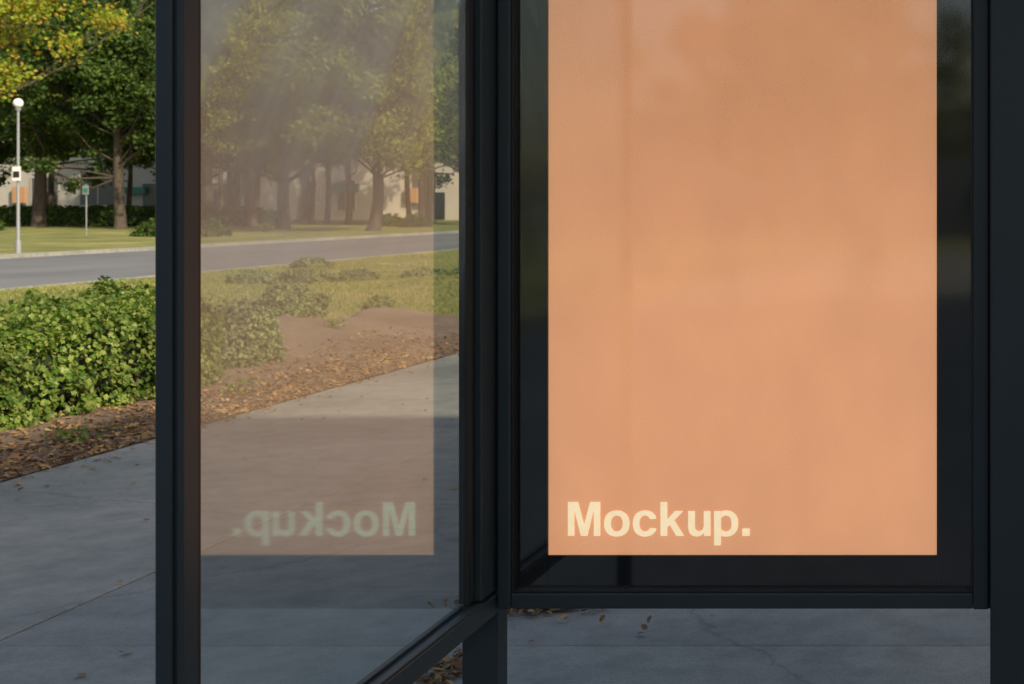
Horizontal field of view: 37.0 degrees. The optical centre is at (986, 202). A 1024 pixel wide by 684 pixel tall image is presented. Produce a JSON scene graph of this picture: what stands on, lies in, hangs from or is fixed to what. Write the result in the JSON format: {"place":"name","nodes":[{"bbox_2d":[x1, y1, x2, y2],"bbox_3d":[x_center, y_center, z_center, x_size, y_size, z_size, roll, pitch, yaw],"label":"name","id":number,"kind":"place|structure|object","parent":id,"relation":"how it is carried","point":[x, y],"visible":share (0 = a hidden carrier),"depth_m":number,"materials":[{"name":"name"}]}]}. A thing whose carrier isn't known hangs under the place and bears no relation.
{"place":"outdoors","nodes":[
{"label":"outdoors","id":0,"kind":"place"},
{"bbox_2d":[0,233,458,287],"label":"road","id":1,"kind":"structure","parent":0,"point":[26,271],"depth_m":43.48,"materials":[{"name":"grey asphalt"}]},
{"bbox_2d":[0,230,458,289],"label":"kerb","id":2,"kind":"structure","parent":1,"relation":"on","point":[41,254],"depth_m":47.37,"materials":[{"name":"concrete"}]},
{"bbox_2d":[0,219,458,253],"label":"lawn","id":3,"kind":"structure","parent":0,"point":[50,238],"depth_m":71.08,"materials":[{"name":"green plant"}]},
{"bbox_2d":[0,220,7,230],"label":"shrub","id":4,"kind":"object","parent":3,"relation":"on","point":[2,226],"visible":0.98,"depth_m":80.16,"materials":[{"name":"green plant"}]},
{"bbox_2d":[12,98,23,253],"bbox_3d":[-30.800,-0.835,44.000,0.286,4.970,0.286,0,0,0],"label":"street lamp","id":5,"kind":"object","parent":3,"relation":"on","point":[18,103],"visible":0.98,"depth_m":43.96,"materials":[{"name":"white metal"}]},
{"bbox_2d":[0,30,64,186],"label":"dark broadleaf tree","id":6,"kind":"object","parent":3,"relation":"on","point":[7,150],"visible":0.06,"depth_m":98.37,"materials":[{"name":"green plant"}]},
{"bbox_2d":[1,90,102,206],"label":"young tree","id":7,"kind":"object","parent":3,"relation":"on","point":[50,192],"visible":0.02,"depth_m":107.87,"materials":[{"name":"green plant"}]},
{"bbox_2d":[0,0,154,226],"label":"dark broadleaf tree","id":8,"kind":"object","parent":3,"relation":"on","point":[33,120],"visible":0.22,"depth_m":90.21,"materials":[{"name":"green plant"}]},
{"bbox_2d":[0,0,154,104],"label":"maple tree","id":9,"kind":"object","parent":3,"relation":"on","point":[22,11],"visible":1,"depth_m":55.86,"materials":[{"name":"yellow plant"}]},
{"bbox_2d":[82,184,88,235],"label":"traffic sign","id":10,"kind":"object","parent":3,"relation":"on","point":[85,189],"visible":0.85,"depth_m":66.93,"materials":[{"name":"green metal"}]},
{"bbox_2d":[2,0,222,228],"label":"dark broadleaf tree","id":11,"kind":"object","parent":3,"relation":"on","point":[107,74],"visible":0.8,"depth_m":85.34,"materials":[{"name":"green plant"}]},
{"bbox_2d":[75,86,154,205],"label":"young tree","id":12,"kind":"object","parent":3,"relation":"on","point":[129,187],"visible":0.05,"depth_m":109.82,"materials":[{"name":"green plant"}]},
{"bbox_2d":[0,204,276,226],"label":"boundary hedge","id":13,"kind":"object","parent":3,"relation":"on","point":[75,215],"visible":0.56,"depth_m":94.10,"materials":[{"name":"green plant"}]},
{"bbox_2d":[129,217,154,236],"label":"shrub","id":14,"kind":"object","parent":3,"relation":"on","point":[142,229],"visible":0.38,"depth_m":65.53,"materials":[{"name":"green plant"}]},
{"bbox_2d":[0,157,310,219],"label":"walls","id":15,"kind":"structure","parent":3,"relation":"on","point":[299,195],"depth_m":124.00,"materials":[{"name":"beige paint"}]},
{"bbox_2d":[46,192,54,205],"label":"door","id":16,"kind":"structure","parent":15,"relation":"attached to","point":[47,199],"depth_m":123.86,"materials":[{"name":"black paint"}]},
{"bbox_2d":[12,187,145,202],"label":"shop signs","id":17,"kind":"object","parent":15,"relation":"attached to","point":[23,192],"visible":0.86,"depth_m":123.50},
{"bbox_2d":[30,170,226,205],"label":"window frames","id":18,"kind":"structure","parent":15,"relation":"attached to","point":[98,191],"depth_m":123.91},
{"bbox_2d":[32,172,226,206],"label":"windows","id":19,"kind":"structure","parent":15,"relation":"attached to","point":[106,195],"depth_m":123.97,"materials":[{"name":"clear glass"}]},
{"bbox_2d":[100,0,306,207],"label":"dark broadleaf tree","id":20,"kind":"object","parent":3,"relation":"on","point":[208,162],"visible":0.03,"depth_m":102.78,"materials":[{"name":"green plant"}]},
{"bbox_2d":[201,214,217,223],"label":"shrub","id":21,"kind":"object","parent":3,"relation":"on","point":[206,216],"visible":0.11,"depth_m":87.89,"materials":[{"name":"green plant"}]},
{"bbox_2d":[201,218,232,236],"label":"shrub","id":22,"kind":"object","parent":3,"relation":"on","point":[218,229],"visible":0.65,"depth_m":66.70,"materials":[{"name":"green plant"}]},
{"bbox_2d":[201,106,243,206],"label":"young tree","id":23,"kind":"object","parent":3,"relation":"on","point":[220,191],"visible":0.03,"depth_m":105.93,"materials":[{"name":"green plant"}]},
{"bbox_2d":[147,0,309,207],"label":"dark broadleaf tree","id":24,"kind":"object","parent":3,"relation":"on","point":[231,192],"visible":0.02,"depth_m":113.56,"materials":[{"name":"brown plant"}]},
{"bbox_2d":[0,0,457,160],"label":"distant trees","id":25,"kind":"object","parent":3,"relation":"on","point":[87,153],"visible":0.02,"depth_m":148.08,"materials":[{"name":"green plant"}]},
{"bbox_2d":[224,151,254,206],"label":"young tree","id":26,"kind":"object","parent":3,"relation":"on","point":[237,190],"visible":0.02,"depth_m":111.87,"materials":[{"name":"brown plant"}]},
{"bbox_2d":[150,0,338,226],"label":"broadleaf tree","id":27,"kind":"object","parent":3,"relation":"on","point":[247,170],"visible":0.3,"depth_m":92.64,"materials":[{"name":"green plant"}]},
{"bbox_2d":[232,64,278,206],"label":"young tree","id":28,"kind":"object","parent":3,"relation":"on","point":[257,189],"depth_m":107.83,"materials":[{"name":"brown plant"}]},
{"bbox_2d":[201,10,381,228],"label":"broadleaf tree","id":29,"kind":"object","parent":3,"relation":"on","point":[281,108],"visible":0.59,"depth_m":83.85,"materials":[{"name":"green plant"}]},
{"bbox_2d":[289,101,344,222],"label":"young tree","id":30,"kind":"object","parent":3,"relation":"on","point":[311,219],"visible":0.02,"depth_m":111.81,"materials":[{"name":"green plant"}]},
{"bbox_2d":[301,69,371,223],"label":"young tree","id":31,"kind":"object","parent":3,"relation":"on","point":[327,216],"visible":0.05,"depth_m":107.71,"materials":[{"name":"green plant"}]},
{"bbox_2d":[254,0,458,230],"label":"broadleaf tree","id":32,"kind":"object","parent":3,"relation":"on","point":[350,77],"visible":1,"depth_m":77.09,"materials":[{"name":"green plant"}]},
{"bbox_2d":[307,48,406,224],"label":"young tree","id":33,"kind":"object","parent":3,"relation":"on","point":[349,213],"visible":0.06,"depth_m":103.78,"materials":[{"name":"green plant"}]},
{"bbox_2d":[309,156,458,219],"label":"building","id":34,"kind":"structure","parent":3,"relation":"on","point":[394,194],"depth_m":132.00,"materials":[{"name":"beige paint"}]},
{"bbox_2d":[332,184,417,202],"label":"shop signs","id":35,"kind":"object","parent":34,"relation":"attached to","point":[355,188],"visible":0.48,"depth_m":131.50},
{"bbox_2d":[336,173,417,210],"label":"window frames","id":36,"kind":"structure","parent":34,"relation":"attached to","point":[355,195],"depth_m":131.91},
{"bbox_2d":[337,170,417,209],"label":"windows","id":37,"kind":"structure","parent":34,"relation":"attached to","point":[340,200],"depth_m":131.97,"materials":[{"name":"grey glass"}]},
{"bbox_2d":[434,192,444,219],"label":"door","id":38,"kind":"structure","parent":34,"relation":"attached to","point":[439,213],"depth_m":131.86,"materials":[{"name":"black paint"}]},
{"bbox_2d":[382,213,401,226],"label":"shrub","id":39,"kind":"object","parent":3,"relation":"on","point":[394,219],"visible":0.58,"depth_m":94.57,"materials":[{"name":"green plant"}]},
{"bbox_2d":[327,0,458,214],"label":"dark broadleaf tree","id":40,"kind":"object","parent":3,"relation":"on","point":[441,179],"visible":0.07,"depth_m":116.69,"materials":[{"name":"green plant"}]},
{"bbox_2d":[363,134,457,221],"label":"young tree","id":41,"kind":"object","parent":3,"relation":"on","point":[407,199],"visible":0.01,"depth_m":109.88,"materials":[{"name":"brown plant"}]},
{"bbox_2d":[397,212,433,226],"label":"shrub","id":42,"kind":"object","parent":3,"relation":"on","point":[420,219],"visible":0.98,"depth_m":91.58,"materials":[{"name":"green plant"}]},
{"bbox_2d":[381,57,458,216],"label":"young tree","id":43,"kind":"object","parent":3,"relation":"on","point":[440,117],"visible":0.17,"depth_m":99.86,"materials":[{"name":"green plant"}]},
{"bbox_2d":[385,56,458,222],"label":"young tree","id":44,"kind":"object","parent":3,"relation":"on","point":[452,129],"visible":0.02,"depth_m":107.74,"materials":[{"name":"green plant"}]},
{"bbox_2d":[390,2,458,172],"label":"broadleaf tree","id":45,"kind":"object","parent":3,"relation":"on","point":[450,27],"visible":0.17,"depth_m":96.68,"materials":[{"name":"green plant"}]},
{"bbox_2d":[411,85,458,221],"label":"young tree","id":46,"kind":"object","parent":3,"relation":"on","point":[434,186],"depth_m":113.86,"materials":[{"name":"green plant"}]},
{"bbox_2d":[0,249,458,482],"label":"lawn","id":47,"kind":"structure","parent":0,"point":[399,288],"depth_m":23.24,"materials":[{"name":"green plant"}]},
{"bbox_2d":[0,307,458,480],"bbox_3d":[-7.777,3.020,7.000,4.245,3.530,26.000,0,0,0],"label":"planting bed","id":48,"kind":"object","parent":47,"relation":"on","point":[305,332],"visible":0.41,"depth_m":13.59,"materials":[{"name":"soil"}]},
{"bbox_2d":[0,275,226,430],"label":"hedge","id":49,"kind":"object","parent":48,"relation":"on","point":[86,347],"visible":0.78,"depth_m":10.30,"materials":[{"name":"green plant"}]},
{"bbox_2d":[45,319,348,441],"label":"weeds","id":50,"kind":"object","parent":48,"relation":"on","point":[233,387],"visible":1,"depth_m":9.21,"materials":[{"name":"green plant"}]},
{"bbox_2d":[201,298,287,368],"bbox_3d":[-7.056,1.251,13.012,0.831,0.712,1.024,0,0,0],"label":"shrub","id":51,"kind":"object","parent":48,"relation":"in","point":[238,348],"visible":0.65,"depth_m":12.87,"materials":[{"name":"green plant"}]},
{"bbox_2d":[224,268,287,284],"bbox_3d":[-14.582,1.508,27.559,1.238,0.407,0.865,0,0,0],"label":"shrub","id":52,"kind":"object","parent":47,"relation":"on","point":[249,276],"visible":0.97,"depth_m":27.40,"materials":[{"name":"green plant"}]},
{"bbox_2d":[245,282,330,317],"bbox_3d":[-8.524,1.224,16.898,1.012,0.532,0.966,0,0,0],"label":"shrub","id":53,"kind":"object","parent":47,"relation":"on","point":[302,300],"visible":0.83,"depth_m":16.70,"materials":[{"name":"green plant"}]},
{"bbox_2d":[278,268,339,283],"bbox_3d":[-13.676,1.506,27.915,1.310,0.412,0.885,0,0,0],"label":"shrub","id":54,"kind":"object","parent":47,"relation":"on","point":[314,274],"visible":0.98,"depth_m":27.73,"materials":[{"name":"green plant"}]},
{"bbox_2d":[288,257,333,268],"bbox_3d":[-16.591,1.513,34.038,1.061,0.394,0.894,0,0,24],"label":"shrub","id":55,"kind":"object","parent":47,"relation":"on","point":[305,262],"visible":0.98,"depth_m":33.84,"materials":[{"name":"green plant"}]},
{"bbox_2d":[335,268,380,281],"bbox_3d":[-12.986,1.534,28.563,0.832,0.354,0.947,0,0,0],"label":"shrub","id":56,"kind":"object","parent":47,"relation":"on","point":[364,274],"visible":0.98,"depth_m":28.42,"materials":[{"name":"green plant"}]},
{"bbox_2d":[361,295,395,310],"bbox_3d":[-7.897,1.340,17.998,0.398,0.296,0.415,0,0,38],"label":"shrub","id":57,"kind":"object","parent":47,"relation":"on","point":[376,301],"visible":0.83,"depth_m":17.91,"materials":[{"name":"green plant"}]},
{"bbox_2d":[397,266,448,278],"bbox_3d":[-11.704,1.508,28.776,1.059,0.407,0.886,0,0,20],"label":"shrub","id":58,"kind":"object","parent":47,"relation":"on","point":[422,271],"visible":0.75,"depth_m":28.66,"materials":[{"name":"green plant"}]},
{"bbox_2d":[449,268,458,275],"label":"shrub","id":59,"kind":"object","parent":47,"relation":"on","point":[455,271],"visible":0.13,"depth_m":29.06,"materials":[{"name":"green plant"}]},
{"bbox_2d":[2,0,458,158],"label":"sky","id":60,"kind":"structure","parent":0,"point":[96,0],"materials":[{"name":"white"}]},
{"bbox_2d":[0,353,989,683],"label":"sidewalk","id":61,"kind":"structure","parent":0,"point":[330,551],"depth_m":5.73,"materials":[{"name":"concrete"}]},
{"bbox_2d":[0,326,713,683],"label":"fallen leaves","id":62,"kind":"object","parent":61,"relation":"on","point":[132,428],"visible":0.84,"depth_m":10.11,"materials":[{"name":"brown plant"}]},
{"bbox_2d":[155,0,1023,683],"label":"bus shelter","id":63,"kind":"object","parent":61,"relation":"on","point":[185,36],"visible":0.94,"depth_m":3.92,"materials":[{"name":"metal"}]},
{"bbox_2d":[497,0,988,608],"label":"poster display","id":64,"kind":"object","parent":63,"relation":"attached to","point":[741,304],"visible":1,"depth_m":4.10,"materials":[{"name":"paper"}]}
]}

